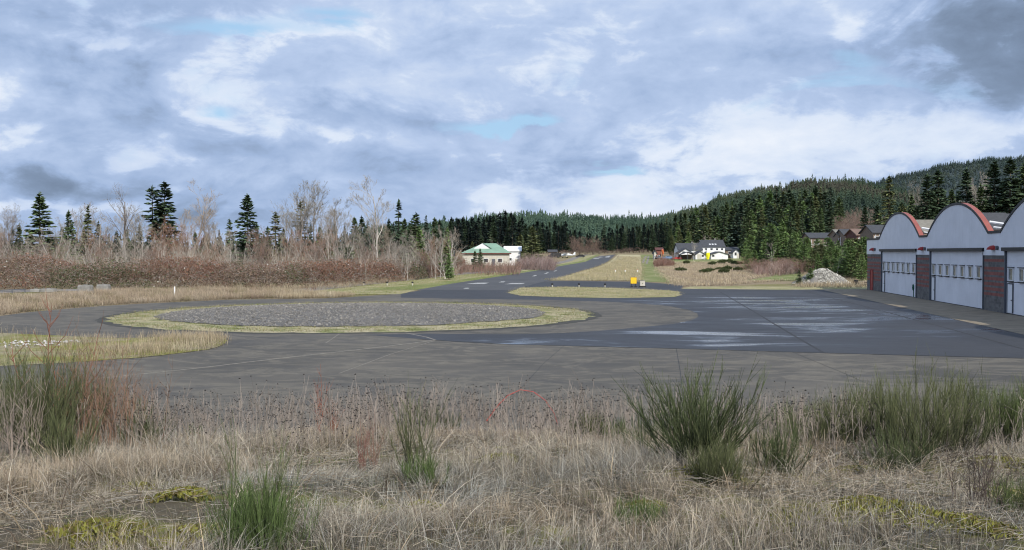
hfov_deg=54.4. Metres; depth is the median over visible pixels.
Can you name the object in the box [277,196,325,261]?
bare tree
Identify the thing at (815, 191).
conifer tree
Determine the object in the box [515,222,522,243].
conifer tree
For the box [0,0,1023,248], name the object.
sky
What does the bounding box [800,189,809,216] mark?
conifer tree
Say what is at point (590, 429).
dry grass
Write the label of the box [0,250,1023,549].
ground
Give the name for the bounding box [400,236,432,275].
bare shrub
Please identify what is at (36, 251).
bare shrub
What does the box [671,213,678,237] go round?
conifer tree
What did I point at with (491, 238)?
conifer tree
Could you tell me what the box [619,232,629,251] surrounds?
conifer tree
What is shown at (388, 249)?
bare shrub
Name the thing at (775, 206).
conifer tree
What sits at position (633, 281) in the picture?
yellow sign
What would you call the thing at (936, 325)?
pavement joint
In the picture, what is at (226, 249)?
bare tree
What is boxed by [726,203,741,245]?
conifer tree
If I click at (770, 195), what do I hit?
conifer tree
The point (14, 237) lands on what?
bare shrub
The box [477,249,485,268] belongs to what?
conifer tree
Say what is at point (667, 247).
conifer tree
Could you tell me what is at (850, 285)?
tall dry grass
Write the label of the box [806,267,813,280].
conifer tree
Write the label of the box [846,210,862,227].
bare tree
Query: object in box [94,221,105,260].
conifer tree
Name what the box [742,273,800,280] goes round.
mown strip
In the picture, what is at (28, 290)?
side road
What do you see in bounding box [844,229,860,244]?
house
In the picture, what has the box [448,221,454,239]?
conifer tree
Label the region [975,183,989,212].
conifer tree
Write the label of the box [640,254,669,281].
green strip
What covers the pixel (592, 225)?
hill forest
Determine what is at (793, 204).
conifer tree
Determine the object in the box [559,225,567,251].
conifer tree
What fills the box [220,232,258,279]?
bare shrub
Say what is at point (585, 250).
bare shrub
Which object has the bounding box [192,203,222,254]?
bare tree
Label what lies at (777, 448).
broom shrub
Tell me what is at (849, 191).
wooded ridge forest
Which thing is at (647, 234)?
conifer tree
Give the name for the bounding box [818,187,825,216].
conifer tree
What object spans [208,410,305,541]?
broom shrub
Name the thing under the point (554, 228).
conifer tree
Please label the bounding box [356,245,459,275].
bare brush
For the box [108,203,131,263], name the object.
bare tree
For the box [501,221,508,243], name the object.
conifer tree
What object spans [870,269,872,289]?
side door
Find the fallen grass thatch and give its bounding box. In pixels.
[0,424,1023,549]
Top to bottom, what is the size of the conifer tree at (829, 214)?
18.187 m
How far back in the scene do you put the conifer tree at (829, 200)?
508.41 m
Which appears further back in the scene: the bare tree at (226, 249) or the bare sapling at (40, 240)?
the bare tree at (226, 249)
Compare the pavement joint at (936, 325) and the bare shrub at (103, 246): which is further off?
the bare shrub at (103, 246)
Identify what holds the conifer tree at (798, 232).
on the ground at (176, 506)
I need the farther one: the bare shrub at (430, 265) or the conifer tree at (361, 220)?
the conifer tree at (361, 220)
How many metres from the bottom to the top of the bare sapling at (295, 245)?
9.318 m
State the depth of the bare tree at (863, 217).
407.56 m
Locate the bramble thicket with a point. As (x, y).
(75, 273)
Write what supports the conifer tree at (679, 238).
on the ground at (176, 506)
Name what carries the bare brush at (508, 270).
on the ground at (176, 506)
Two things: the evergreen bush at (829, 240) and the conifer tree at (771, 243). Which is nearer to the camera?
the evergreen bush at (829, 240)
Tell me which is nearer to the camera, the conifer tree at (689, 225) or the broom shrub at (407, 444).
the broom shrub at (407, 444)
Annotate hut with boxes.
[652,250,657,258]
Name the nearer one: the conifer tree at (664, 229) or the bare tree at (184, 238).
the bare tree at (184, 238)
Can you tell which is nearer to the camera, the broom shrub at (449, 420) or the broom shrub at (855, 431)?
the broom shrub at (855, 431)
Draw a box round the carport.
[678,252,694,259]
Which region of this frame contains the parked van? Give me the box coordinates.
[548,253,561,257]
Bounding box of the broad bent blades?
[0,409,1023,549]
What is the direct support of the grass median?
on the apron
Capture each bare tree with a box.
[0,204,21,256]
[0,216,19,253]
[12,222,35,248]
[53,217,69,255]
[60,213,91,256]
[62,202,98,250]
[83,219,108,262]
[86,212,118,258]
[99,184,142,277]
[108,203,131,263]
[118,204,149,257]
[128,213,161,255]
[145,214,191,278]
[150,223,221,259]
[166,209,199,244]
[181,178,221,250]
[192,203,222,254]
[193,217,213,255]
[208,222,226,255]
[213,230,234,252]
[249,228,270,259]
[269,180,318,263]
[271,211,299,251]
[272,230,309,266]
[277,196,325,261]
[287,201,324,260]
[296,182,329,252]
[306,199,350,255]
[311,209,354,251]
[320,198,340,254]
[336,216,358,257]
[347,175,395,275]
[353,225,369,259]
[363,214,384,248]
[370,222,398,273]
[392,229,412,259]
[409,228,432,252]
[419,230,439,269]
[435,225,450,277]
[566,236,581,251]
[574,237,585,253]
[583,236,598,249]
[594,239,609,253]
[837,216,853,228]
[845,208,867,228]
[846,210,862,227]
[853,207,875,228]
[908,179,923,216]
[955,172,987,205]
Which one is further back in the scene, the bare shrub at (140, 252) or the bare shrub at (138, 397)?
the bare shrub at (140, 252)
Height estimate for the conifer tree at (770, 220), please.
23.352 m
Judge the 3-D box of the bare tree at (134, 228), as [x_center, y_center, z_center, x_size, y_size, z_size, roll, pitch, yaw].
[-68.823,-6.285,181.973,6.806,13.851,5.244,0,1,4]
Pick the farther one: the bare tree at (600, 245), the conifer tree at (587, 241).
the conifer tree at (587, 241)
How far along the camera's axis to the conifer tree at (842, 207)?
607.30 m
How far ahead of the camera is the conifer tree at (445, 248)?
189.70 m
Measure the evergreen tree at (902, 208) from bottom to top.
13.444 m
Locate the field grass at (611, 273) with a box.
[544,256,648,280]
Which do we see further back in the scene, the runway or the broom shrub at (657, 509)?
the runway
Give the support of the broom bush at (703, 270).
on the ground at (176, 506)
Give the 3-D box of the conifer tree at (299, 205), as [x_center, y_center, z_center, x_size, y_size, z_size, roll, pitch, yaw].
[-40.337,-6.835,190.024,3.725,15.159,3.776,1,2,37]
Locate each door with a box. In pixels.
[715,254,723,258]
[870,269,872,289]
[882,251,915,297]
[931,251,982,308]
[1006,251,1023,316]
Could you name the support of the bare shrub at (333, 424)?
on the ground at (176, 506)
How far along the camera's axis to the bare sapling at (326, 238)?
161.39 m
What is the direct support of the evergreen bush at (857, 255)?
on the ground at (176, 506)
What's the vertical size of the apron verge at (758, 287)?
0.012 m
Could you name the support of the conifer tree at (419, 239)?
on the ground at (176, 506)
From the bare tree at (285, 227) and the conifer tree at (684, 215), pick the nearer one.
the bare tree at (285, 227)
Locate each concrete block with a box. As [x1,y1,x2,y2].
[30,288,39,291]
[40,288,56,291]
[77,284,92,292]
[96,284,110,289]
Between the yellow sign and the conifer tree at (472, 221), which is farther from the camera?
the conifer tree at (472, 221)
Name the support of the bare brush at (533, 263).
on the ground at (176, 506)
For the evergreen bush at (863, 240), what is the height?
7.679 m
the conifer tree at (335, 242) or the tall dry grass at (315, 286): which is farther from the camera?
the conifer tree at (335, 242)
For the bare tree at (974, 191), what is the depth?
321.22 m
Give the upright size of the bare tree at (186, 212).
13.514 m
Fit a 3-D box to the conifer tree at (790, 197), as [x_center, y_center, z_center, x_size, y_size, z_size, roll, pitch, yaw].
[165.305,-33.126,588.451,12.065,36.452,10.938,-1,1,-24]
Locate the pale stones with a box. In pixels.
[0,340,77,348]
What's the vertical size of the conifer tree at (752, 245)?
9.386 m
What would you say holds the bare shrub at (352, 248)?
on the ground at (176, 506)
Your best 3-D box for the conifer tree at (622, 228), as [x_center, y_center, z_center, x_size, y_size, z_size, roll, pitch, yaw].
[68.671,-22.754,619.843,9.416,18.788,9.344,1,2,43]
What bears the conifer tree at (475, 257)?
on the ground at (176, 506)
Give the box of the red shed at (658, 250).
[654,247,663,258]
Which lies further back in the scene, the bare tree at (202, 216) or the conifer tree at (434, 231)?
the conifer tree at (434, 231)
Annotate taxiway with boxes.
[0,281,1023,436]
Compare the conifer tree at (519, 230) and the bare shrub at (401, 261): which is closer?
the bare shrub at (401, 261)
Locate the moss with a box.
[41,443,1023,549]
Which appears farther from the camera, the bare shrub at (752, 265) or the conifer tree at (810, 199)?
the conifer tree at (810, 199)
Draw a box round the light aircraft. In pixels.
[561,252,574,257]
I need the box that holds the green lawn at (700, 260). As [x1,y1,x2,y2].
[669,258,742,262]
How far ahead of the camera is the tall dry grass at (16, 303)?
100.20 m
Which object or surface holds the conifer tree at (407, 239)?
on the ground at (176, 506)
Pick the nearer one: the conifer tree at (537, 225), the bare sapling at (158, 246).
the bare sapling at (158, 246)
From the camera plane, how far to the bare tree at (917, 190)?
339.15 m
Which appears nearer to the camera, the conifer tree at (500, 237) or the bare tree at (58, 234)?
the bare tree at (58, 234)
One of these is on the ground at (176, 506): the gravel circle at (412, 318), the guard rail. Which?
the guard rail
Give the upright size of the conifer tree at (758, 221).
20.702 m
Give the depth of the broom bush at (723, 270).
212.90 m
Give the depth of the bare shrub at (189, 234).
173.03 m
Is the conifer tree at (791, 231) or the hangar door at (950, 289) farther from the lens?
the conifer tree at (791, 231)
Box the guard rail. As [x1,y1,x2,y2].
[0,289,25,292]
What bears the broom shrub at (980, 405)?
on the ground at (176, 506)
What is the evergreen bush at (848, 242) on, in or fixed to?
on the ground at (176, 506)
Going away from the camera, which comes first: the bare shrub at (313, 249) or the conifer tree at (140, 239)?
the bare shrub at (313, 249)
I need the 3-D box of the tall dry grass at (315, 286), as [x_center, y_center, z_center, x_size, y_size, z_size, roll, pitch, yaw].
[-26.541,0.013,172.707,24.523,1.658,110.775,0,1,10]
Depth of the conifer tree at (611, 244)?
569.09 m
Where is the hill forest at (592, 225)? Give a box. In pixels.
[363,209,681,250]
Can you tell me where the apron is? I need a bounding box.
[376,281,1023,357]
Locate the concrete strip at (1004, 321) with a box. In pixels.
[821,289,1023,334]
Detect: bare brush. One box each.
[2,242,375,282]
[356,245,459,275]
[455,256,523,274]
[510,252,561,269]
[653,256,675,266]
[753,257,813,275]
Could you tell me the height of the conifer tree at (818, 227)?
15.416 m
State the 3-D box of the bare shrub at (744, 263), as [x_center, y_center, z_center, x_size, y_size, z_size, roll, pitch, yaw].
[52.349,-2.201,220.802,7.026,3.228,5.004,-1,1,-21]
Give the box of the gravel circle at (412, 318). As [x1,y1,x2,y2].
[154,303,544,326]
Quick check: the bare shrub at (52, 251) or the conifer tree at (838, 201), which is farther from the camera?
the conifer tree at (838, 201)
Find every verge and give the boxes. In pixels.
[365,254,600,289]
[682,286,866,289]
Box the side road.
[0,289,76,292]
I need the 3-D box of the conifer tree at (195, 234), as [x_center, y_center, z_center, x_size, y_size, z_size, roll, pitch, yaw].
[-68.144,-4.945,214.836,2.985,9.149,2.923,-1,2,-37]
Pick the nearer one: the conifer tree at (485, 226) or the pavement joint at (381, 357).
the pavement joint at (381, 357)
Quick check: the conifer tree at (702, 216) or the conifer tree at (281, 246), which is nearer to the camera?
the conifer tree at (281, 246)
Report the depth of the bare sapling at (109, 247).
176.55 m
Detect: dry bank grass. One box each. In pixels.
[0,417,1023,483]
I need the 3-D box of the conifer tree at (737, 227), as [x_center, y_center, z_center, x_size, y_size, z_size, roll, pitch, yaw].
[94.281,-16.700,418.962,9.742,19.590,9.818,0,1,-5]
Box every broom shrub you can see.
[0,331,96,455]
[0,374,17,440]
[1,366,58,438]
[20,388,110,467]
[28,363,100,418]
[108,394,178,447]
[115,394,146,424]
[180,423,215,438]
[195,462,329,549]
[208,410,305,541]
[382,380,456,480]
[399,450,449,490]
[411,398,439,431]
[436,407,466,434]
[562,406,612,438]
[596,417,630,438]
[610,488,668,528]
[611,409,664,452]
[614,348,781,464]
[679,418,775,488]
[743,396,793,435]
[744,396,817,478]
[769,395,811,439]
[777,401,844,447]
[803,384,851,439]
[810,380,892,448]
[837,414,950,475]
[838,376,884,439]
[849,340,977,462]
[852,365,914,454]
[907,380,1011,457]
[911,353,989,444]
[959,359,1023,442]
[974,379,1023,447]
[984,468,1023,518]
[1010,371,1023,412]
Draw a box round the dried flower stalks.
[0,368,1023,461]
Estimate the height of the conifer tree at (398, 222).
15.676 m
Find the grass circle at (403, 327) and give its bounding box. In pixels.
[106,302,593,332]
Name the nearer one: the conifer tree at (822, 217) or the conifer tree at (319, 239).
the conifer tree at (319, 239)
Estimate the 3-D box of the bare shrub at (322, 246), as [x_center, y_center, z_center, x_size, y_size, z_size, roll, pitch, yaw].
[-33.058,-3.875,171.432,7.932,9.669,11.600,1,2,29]
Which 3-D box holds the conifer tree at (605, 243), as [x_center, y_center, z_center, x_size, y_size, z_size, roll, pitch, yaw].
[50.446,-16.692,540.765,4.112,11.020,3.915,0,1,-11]
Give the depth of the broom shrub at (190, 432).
16.04 m
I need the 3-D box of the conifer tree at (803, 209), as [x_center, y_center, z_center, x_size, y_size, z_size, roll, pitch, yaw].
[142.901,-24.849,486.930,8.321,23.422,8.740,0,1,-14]
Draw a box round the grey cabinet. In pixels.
[639,280,645,286]
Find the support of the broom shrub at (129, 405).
on the ground at (176, 506)
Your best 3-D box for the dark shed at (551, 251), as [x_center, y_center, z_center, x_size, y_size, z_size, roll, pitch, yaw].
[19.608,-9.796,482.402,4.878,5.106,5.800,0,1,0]
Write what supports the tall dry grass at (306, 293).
on the ground at (176, 506)
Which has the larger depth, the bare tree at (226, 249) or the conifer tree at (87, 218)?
the conifer tree at (87, 218)
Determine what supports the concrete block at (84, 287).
on the ground at (176, 506)
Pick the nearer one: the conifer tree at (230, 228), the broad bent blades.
the broad bent blades
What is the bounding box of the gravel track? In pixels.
[292,254,589,291]
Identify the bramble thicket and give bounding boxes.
[0,251,468,289]
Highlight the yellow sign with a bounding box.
[630,277,636,286]
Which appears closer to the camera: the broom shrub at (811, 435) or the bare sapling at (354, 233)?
the broom shrub at (811, 435)
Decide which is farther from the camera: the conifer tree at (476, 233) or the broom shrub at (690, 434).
the conifer tree at (476, 233)
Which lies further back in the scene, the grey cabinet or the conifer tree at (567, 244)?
the conifer tree at (567, 244)
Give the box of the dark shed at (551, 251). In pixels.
[547,250,557,254]
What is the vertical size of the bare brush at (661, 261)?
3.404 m
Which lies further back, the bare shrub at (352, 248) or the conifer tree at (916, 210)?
the conifer tree at (916, 210)
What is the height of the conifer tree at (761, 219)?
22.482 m
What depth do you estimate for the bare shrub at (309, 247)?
172.86 m
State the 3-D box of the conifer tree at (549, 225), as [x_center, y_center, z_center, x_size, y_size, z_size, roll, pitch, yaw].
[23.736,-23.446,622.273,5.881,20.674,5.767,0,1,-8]
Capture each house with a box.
[673,242,702,255]
[676,248,692,256]
[698,238,725,257]
[725,247,740,257]
[729,249,739,257]
[800,233,828,248]
[827,229,840,249]
[833,229,848,249]
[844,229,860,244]
[858,225,883,239]
[916,220,933,234]
[982,213,1007,230]
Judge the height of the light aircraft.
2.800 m
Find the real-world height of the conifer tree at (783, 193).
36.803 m
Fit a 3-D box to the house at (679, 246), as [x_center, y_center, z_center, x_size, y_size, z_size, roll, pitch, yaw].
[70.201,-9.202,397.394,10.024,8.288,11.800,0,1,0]
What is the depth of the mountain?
2835.19 m
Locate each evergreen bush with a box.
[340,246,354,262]
[793,245,811,270]
[801,237,811,260]
[805,242,813,262]
[806,250,819,271]
[812,238,824,258]
[816,244,828,262]
[820,237,834,260]
[820,252,829,267]
[821,241,837,265]
[828,248,841,272]
[833,250,852,273]
[833,255,847,275]
[837,240,852,265]
[838,247,857,277]
[842,238,853,249]
[847,246,866,277]
[848,238,862,266]
[849,237,868,272]
[849,252,864,278]
[853,254,866,281]
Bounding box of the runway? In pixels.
[419,254,615,289]
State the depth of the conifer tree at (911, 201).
329.27 m
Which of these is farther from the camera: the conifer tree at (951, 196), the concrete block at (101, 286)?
the conifer tree at (951, 196)
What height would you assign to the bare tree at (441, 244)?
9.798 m
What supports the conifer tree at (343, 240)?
on the ground at (176, 506)
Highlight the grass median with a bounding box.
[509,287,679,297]
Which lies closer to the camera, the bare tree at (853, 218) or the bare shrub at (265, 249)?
the bare shrub at (265, 249)
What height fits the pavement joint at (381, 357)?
0.001 m
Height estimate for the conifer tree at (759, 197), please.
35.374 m
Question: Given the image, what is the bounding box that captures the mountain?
[879,160,1022,204]
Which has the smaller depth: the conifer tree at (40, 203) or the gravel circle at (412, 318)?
the gravel circle at (412, 318)
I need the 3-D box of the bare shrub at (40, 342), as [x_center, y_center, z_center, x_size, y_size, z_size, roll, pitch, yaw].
[-6.051,1.214,12.862,0.794,2.127,0.594,0,1,-14]
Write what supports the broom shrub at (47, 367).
on the ground at (176, 506)
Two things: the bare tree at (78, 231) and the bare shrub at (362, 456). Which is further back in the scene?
the bare tree at (78, 231)
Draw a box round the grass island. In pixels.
[0,333,226,365]
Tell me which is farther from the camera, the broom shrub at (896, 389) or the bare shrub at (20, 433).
the broom shrub at (896, 389)
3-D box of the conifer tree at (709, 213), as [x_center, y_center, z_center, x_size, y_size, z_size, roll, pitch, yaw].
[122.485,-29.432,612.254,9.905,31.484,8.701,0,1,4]
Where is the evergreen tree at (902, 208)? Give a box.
[898,205,910,212]
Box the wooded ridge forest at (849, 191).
[624,174,988,242]
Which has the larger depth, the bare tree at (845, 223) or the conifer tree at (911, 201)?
the bare tree at (845, 223)
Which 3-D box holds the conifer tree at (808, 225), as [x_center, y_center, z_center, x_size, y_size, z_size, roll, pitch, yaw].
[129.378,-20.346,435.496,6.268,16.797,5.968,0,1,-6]
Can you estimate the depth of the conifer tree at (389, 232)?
248.29 m
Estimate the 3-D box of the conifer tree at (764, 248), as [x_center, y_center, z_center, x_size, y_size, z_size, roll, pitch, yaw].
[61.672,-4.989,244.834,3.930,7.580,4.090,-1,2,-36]
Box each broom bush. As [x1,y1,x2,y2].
[699,268,708,272]
[718,268,729,272]
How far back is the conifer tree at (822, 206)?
497.78 m
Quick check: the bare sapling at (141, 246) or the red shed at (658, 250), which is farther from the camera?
the red shed at (658, 250)
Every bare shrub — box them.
[0,230,41,263]
[0,231,19,257]
[0,367,52,463]
[4,287,80,418]
[22,242,53,277]
[27,228,84,268]
[27,317,172,450]
[29,243,48,278]
[31,240,73,260]
[37,309,103,438]
[45,358,132,440]
[70,225,105,280]
[75,230,112,263]
[79,233,116,263]
[100,237,131,275]
[104,366,179,432]
[107,227,147,269]
[118,237,168,264]
[134,244,169,274]
[168,240,194,279]
[174,224,212,258]
[200,243,228,260]
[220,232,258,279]
[246,225,278,277]
[246,230,271,263]
[268,229,297,272]
[289,227,355,263]
[293,239,333,266]
[295,230,326,275]
[309,364,333,431]
[314,234,361,279]
[326,398,344,433]
[327,231,378,260]
[342,392,414,431]
[353,419,372,470]
[354,230,383,264]
[361,407,384,471]
[364,235,403,274]
[391,246,414,276]
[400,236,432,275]
[415,242,435,270]
[419,236,452,277]
[430,237,469,278]
[531,401,595,435]
[573,247,593,253]
[733,258,753,270]
[743,260,761,272]
[759,258,791,272]
[794,261,813,273]
[946,426,1015,515]
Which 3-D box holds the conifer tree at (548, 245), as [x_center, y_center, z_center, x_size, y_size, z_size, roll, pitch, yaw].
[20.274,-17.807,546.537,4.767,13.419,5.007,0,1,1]
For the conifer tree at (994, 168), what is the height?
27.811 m
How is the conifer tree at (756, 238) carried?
on the ground at (176, 506)
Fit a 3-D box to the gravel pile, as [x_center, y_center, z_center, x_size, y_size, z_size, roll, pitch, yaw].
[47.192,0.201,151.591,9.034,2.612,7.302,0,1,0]
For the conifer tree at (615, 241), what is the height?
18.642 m
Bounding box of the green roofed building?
[461,243,510,265]
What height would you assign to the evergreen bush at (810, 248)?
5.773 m
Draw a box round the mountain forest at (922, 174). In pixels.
[874,154,1023,211]
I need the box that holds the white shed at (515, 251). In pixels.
[504,246,521,264]
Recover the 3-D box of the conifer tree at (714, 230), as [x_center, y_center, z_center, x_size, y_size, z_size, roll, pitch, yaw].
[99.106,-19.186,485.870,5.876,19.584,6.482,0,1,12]
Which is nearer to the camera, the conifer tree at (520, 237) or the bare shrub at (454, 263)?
the bare shrub at (454, 263)
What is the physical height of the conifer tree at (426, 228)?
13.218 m
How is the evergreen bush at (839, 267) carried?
on the ground at (176, 506)
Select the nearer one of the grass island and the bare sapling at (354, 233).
the grass island
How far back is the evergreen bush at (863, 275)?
154.83 m
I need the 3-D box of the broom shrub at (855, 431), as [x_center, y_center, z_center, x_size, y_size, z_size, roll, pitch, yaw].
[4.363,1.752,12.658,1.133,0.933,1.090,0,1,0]
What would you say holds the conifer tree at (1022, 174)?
on the ground at (176, 506)
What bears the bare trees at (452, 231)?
on the left far rise
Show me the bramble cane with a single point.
(515, 392)
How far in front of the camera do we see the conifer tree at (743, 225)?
412.63 m
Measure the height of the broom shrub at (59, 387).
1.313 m
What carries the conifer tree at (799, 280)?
on the ground at (176, 506)
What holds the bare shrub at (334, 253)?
on the ground at (176, 506)
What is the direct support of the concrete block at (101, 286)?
on the ground at (176, 506)
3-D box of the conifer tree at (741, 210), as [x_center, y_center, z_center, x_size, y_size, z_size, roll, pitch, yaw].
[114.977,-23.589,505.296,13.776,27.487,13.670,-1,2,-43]
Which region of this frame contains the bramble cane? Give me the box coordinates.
[486,390,556,420]
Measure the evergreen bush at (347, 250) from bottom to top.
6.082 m
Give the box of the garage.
[693,251,705,258]
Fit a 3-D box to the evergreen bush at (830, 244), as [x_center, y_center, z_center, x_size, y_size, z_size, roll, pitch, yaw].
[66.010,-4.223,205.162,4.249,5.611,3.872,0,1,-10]
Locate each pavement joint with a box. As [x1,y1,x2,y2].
[94,340,434,378]
[341,341,431,372]
[424,339,998,357]
[721,292,822,351]
[805,291,1022,348]
[828,291,1022,334]
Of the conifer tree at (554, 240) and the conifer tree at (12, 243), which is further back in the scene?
the conifer tree at (554, 240)
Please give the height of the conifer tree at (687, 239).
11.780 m
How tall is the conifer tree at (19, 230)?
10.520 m
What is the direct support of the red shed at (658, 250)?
on the ground at (176, 506)
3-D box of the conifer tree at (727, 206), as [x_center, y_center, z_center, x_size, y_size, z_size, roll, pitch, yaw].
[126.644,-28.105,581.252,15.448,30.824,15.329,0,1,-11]
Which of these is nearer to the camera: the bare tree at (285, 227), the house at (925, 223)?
the bare tree at (285, 227)
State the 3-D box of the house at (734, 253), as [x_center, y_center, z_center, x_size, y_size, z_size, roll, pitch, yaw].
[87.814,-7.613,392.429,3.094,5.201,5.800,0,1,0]
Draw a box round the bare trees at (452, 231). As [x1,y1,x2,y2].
[0,224,457,255]
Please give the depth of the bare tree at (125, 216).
178.36 m
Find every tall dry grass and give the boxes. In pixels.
[0,285,292,314]
[0,325,228,364]
[189,271,460,290]
[273,287,364,298]
[651,261,805,286]
[791,271,866,287]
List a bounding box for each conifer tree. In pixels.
[8,230,15,258]
[9,223,23,258]
[20,191,62,266]
[57,227,67,256]
[61,210,82,262]
[80,204,97,265]
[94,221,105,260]
[110,231,121,264]
[123,230,131,259]
[131,223,144,261]
[141,185,163,249]
[141,218,162,258]
[145,181,181,257]
[190,232,200,257]
[224,219,235,261]
[228,194,262,267]
[264,226,270,259]
[266,211,287,262]
[276,229,286,260]
[291,201,310,256]
[306,224,313,259]
[316,227,325,257]
[327,224,340,257]
[340,226,346,257]
[349,218,362,261]
[356,216,374,259]
[365,219,371,256]
[368,225,380,256]
[381,219,392,258]
[389,222,396,269]
[392,199,408,269]
[400,218,407,250]
[401,222,414,256]
[405,212,426,261]
[411,227,429,269]
[421,215,433,259]
[430,217,437,258]
[433,218,446,263]
[438,227,453,272]
[444,253,455,279]
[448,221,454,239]
[455,219,464,250]
[460,218,464,251]
[460,224,469,250]
[464,221,471,249]
[468,216,475,248]
[471,251,478,269]
[472,218,481,240]
[472,222,481,246]
[473,225,483,244]
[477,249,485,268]
[480,219,486,242]
[481,218,486,241]
[485,217,494,242]
[486,218,501,245]
[496,211,510,244]
[496,213,501,240]
[497,220,504,247]
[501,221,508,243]
[502,217,516,246]
[508,218,516,245]
[511,214,517,242]
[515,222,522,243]
[515,234,527,258]
[517,217,523,233]
[521,224,528,252]
[523,226,543,259]
[531,220,540,242]
[537,227,545,251]
[540,222,547,252]
[542,228,546,253]
[544,226,551,252]
[545,230,552,250]
[548,221,552,249]
[550,220,557,249]
[551,231,557,249]
[555,225,561,252]
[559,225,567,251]
[563,220,568,251]
[564,231,571,251]
[576,231,581,251]
[585,233,590,249]
[599,224,606,249]
[602,235,608,253]
[607,227,610,251]
[607,235,614,251]
[608,230,615,248]
[614,224,619,252]
[615,230,619,252]
[617,231,623,250]
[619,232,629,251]
[621,223,626,246]
[626,228,631,248]
[629,228,637,252]
[634,227,644,252]
[641,224,646,249]
[641,232,645,252]
[645,229,651,251]
[648,227,659,252]
[653,223,660,247]
[656,229,659,246]
[659,223,667,251]
[659,231,665,248]
[663,227,673,252]
[665,228,673,251]
[669,235,674,256]
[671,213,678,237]
[674,221,679,244]
[675,217,685,242]
[675,228,683,242]
[682,213,687,240]
[684,222,692,241]
[685,231,690,242]
[688,205,694,233]
[689,212,701,242]
[691,208,699,241]
[695,205,711,239]
[698,210,705,239]
[699,218,707,239]
[706,202,712,238]
[710,207,719,231]
[710,216,719,239]
[711,215,725,240]
[718,201,731,246]
[718,207,728,245]
[719,205,725,231]
[725,206,740,246]
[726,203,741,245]
[726,213,742,252]
[727,202,745,247]
[729,225,737,246]
[738,228,747,257]
[739,216,746,247]
[739,241,748,258]
[740,234,754,262]
[741,211,754,248]
[741,249,752,268]
[744,194,754,221]
[745,201,751,222]
[746,210,756,250]
[750,250,758,262]
[751,191,755,219]
[752,202,758,228]
[752,226,768,263]
[753,195,764,221]
[753,198,765,230]
[754,213,761,247]
[754,227,764,258]
[755,240,767,265]
[758,207,764,236]
[760,223,776,261]
[762,211,772,237]
[762,228,782,262]
[763,196,770,218]
[764,189,774,216]
[764,201,776,223]
[765,205,778,238]
[767,234,784,263]
[770,220,788,256]
[771,186,779,214]
[772,203,776,222]
[773,205,781,233]
[774,194,788,224]
[776,222,788,260]
[778,191,788,207]
[783,238,796,262]
[784,205,792,235]
[784,227,795,258]
[786,190,795,223]
[786,207,797,240]
[786,232,800,259]
[788,197,796,230]
[788,211,801,244]
[793,231,803,258]
[794,194,803,231]
[794,270,802,283]
[797,201,808,231]
[799,210,806,240]
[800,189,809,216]
[803,210,811,232]
[804,196,815,231]
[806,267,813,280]
[808,205,816,232]
[810,185,823,219]
[810,208,824,232]
[811,195,820,232]
[813,253,823,270]
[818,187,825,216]
[818,200,827,232]
[818,208,823,228]
[821,191,828,218]
[823,186,835,217]
[823,202,835,232]
[825,199,835,232]
[833,201,840,228]
[834,196,842,227]
[838,199,844,224]
[858,206,868,228]
[869,204,881,224]
[876,174,896,224]
[908,194,915,217]
[912,205,921,219]
[916,173,940,219]
[924,169,948,218]
[939,192,949,207]
[945,189,955,203]
[951,167,974,205]
[969,189,977,204]
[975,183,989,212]
[977,160,1007,213]
[983,187,995,212]
[995,180,1012,211]
[997,156,1023,213]
[1015,163,1023,198]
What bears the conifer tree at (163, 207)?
on the ground at (176, 506)
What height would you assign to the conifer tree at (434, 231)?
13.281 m
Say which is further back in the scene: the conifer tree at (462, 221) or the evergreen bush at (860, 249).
the conifer tree at (462, 221)
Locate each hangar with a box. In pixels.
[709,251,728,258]
[866,198,1023,316]
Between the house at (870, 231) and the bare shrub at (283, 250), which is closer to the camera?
the bare shrub at (283, 250)
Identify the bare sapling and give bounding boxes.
[33,227,51,255]
[70,243,83,258]
[102,235,116,262]
[131,230,155,263]
[148,235,165,258]
[207,228,224,259]
[220,230,234,261]
[264,236,285,257]
[286,230,303,265]
[322,229,342,260]
[333,227,350,250]
[341,224,363,252]
[401,245,411,277]
[423,237,443,278]
[445,228,459,276]
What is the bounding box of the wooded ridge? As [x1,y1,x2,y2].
[685,187,906,235]
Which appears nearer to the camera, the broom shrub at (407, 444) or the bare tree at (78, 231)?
the broom shrub at (407, 444)

